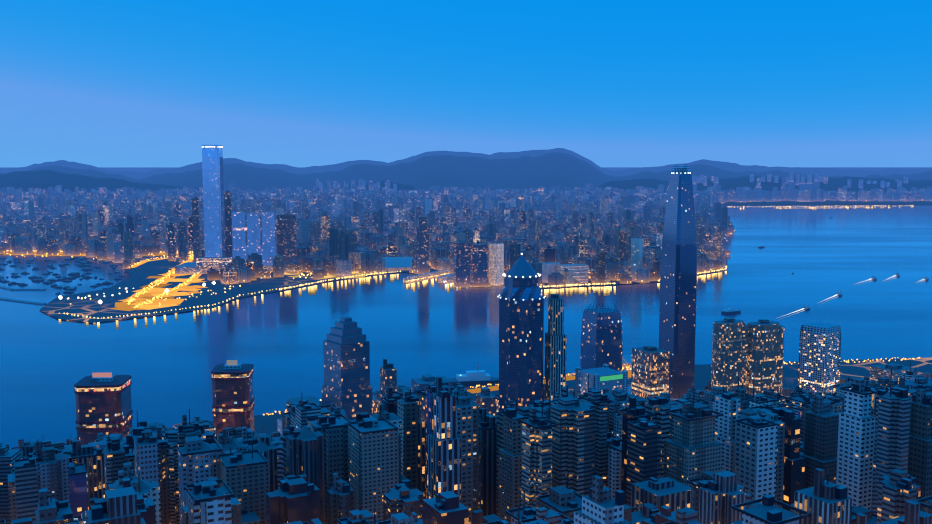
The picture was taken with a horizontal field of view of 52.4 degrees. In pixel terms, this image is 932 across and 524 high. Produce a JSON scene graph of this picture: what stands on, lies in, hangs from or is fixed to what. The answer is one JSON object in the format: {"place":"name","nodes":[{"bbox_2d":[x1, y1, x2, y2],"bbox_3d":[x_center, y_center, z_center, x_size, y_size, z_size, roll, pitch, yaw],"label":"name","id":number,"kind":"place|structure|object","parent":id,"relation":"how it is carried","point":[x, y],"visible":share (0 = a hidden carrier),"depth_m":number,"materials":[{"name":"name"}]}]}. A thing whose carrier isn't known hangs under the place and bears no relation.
{"place":"outdoors","nodes":[
{"label":"outdoors","id":0,"kind":"place"},
{"bbox_2d":[5,206,844,322],"bbox_3d":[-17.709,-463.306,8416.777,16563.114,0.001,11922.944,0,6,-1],"label":"waterfront land","id":1,"kind":"structure","parent":0,"point":[138,279],"depth_m":3049.00,"materials":[{"name":"grey"}]},
{"bbox_2d":[202,145,276,265],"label":"skyscrapers","id":2,"kind":"structure","parent":1,"relation":"on","point":[243,246],"depth_m":3610.53,"materials":[{"name":"blue glass"}]},
{"bbox_2d":[0,146,925,415],"bbox_3d":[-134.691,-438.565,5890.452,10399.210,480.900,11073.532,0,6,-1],"label":"lights","id":3,"kind":"object","parent":1,"relation":"on","point":[156,294],"visible":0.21,"depth_m":3110.62},
{"bbox_2d":[0,182,931,287],"bbox_3d":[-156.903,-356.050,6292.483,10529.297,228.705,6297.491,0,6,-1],"label":"city buildings","id":4,"kind":"structure","parent":1,"relation":"on","point":[345,231],"depth_m":5359.30,"materials":[{"name":"grey concrete"}]},
{"bbox_2d":[74,164,908,444],"bbox_3d":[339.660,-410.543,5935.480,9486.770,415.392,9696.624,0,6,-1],"label":"skyscrapers","id":5,"kind":"structure","parent":1,"relation":"on","point":[750,354],"depth_m":1400.99,"materials":[{"name":"blue glass"}]},
{"bbox_2d":[0,167,931,449],"bbox_3d":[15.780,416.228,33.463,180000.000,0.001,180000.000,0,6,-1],"label":"sea","id":6,"kind":"structure","parent":0,"point":[168,365],"depth_m":2522.14,"materials":[{"name":"blue liquid"}]},
{"bbox_2d":[0,217,928,386],"bbox_3d":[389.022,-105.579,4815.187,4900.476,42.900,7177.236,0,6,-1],"label":"boats","id":7,"kind":"object","parent":6,"relation":"on","point":[476,377],"visible":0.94,"depth_m":3189.40,"materials":[{"name":"white"}]},
{"bbox_2d":[0,152,931,191],"bbox_3d":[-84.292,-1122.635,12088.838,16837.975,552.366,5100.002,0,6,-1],"label":"mountains","id":8,"kind":"structure","parent":0,"point":[548,171],"depth_m":11567.07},
{"bbox_2d":[0,170,931,205],"bbox_3d":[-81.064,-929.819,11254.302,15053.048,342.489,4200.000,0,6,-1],"label":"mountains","id":9,"kind":"structure","parent":0,"point":[41,179],"depth_m":10460.57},
{"bbox_2d":[0,148,931,179],"bbox_3d":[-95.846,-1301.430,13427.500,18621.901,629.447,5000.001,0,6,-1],"label":"mountains","id":10,"kind":"structure","parent":0,"point":[733,167],"depth_m":13228.41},
{"bbox_2d":[0,0,931,166],"label":"sky","id":11,"kind":"structure","parent":0,"point":[97,83],"materials":[{"name":"blue"}]},
{"bbox_2d":[169,358,931,435],"bbox_3d":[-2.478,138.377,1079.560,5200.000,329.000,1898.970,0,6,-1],"label":"waterfront land","id":12,"kind":"structure","parent":0,"point":[703,374],"depth_m":1864.77,"materials":[{"name":"grey concrete"}]},
{"bbox_2d":[0,294,931,523],"bbox_3d":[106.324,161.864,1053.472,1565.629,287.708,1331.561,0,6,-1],"label":"island towers","id":13,"kind":"structure","parent":12,"relation":"on","point":[428,449],"depth_m":634.98,"materials":[{"name":"grey concrete"}]},
{"bbox_2d":[798,322,841,396],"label":"high-rise building","id":14,"kind":"structure","parent":0,"point":[819,355],"depth_m":1436.99,"materials":[{"name":"grey concrete"}]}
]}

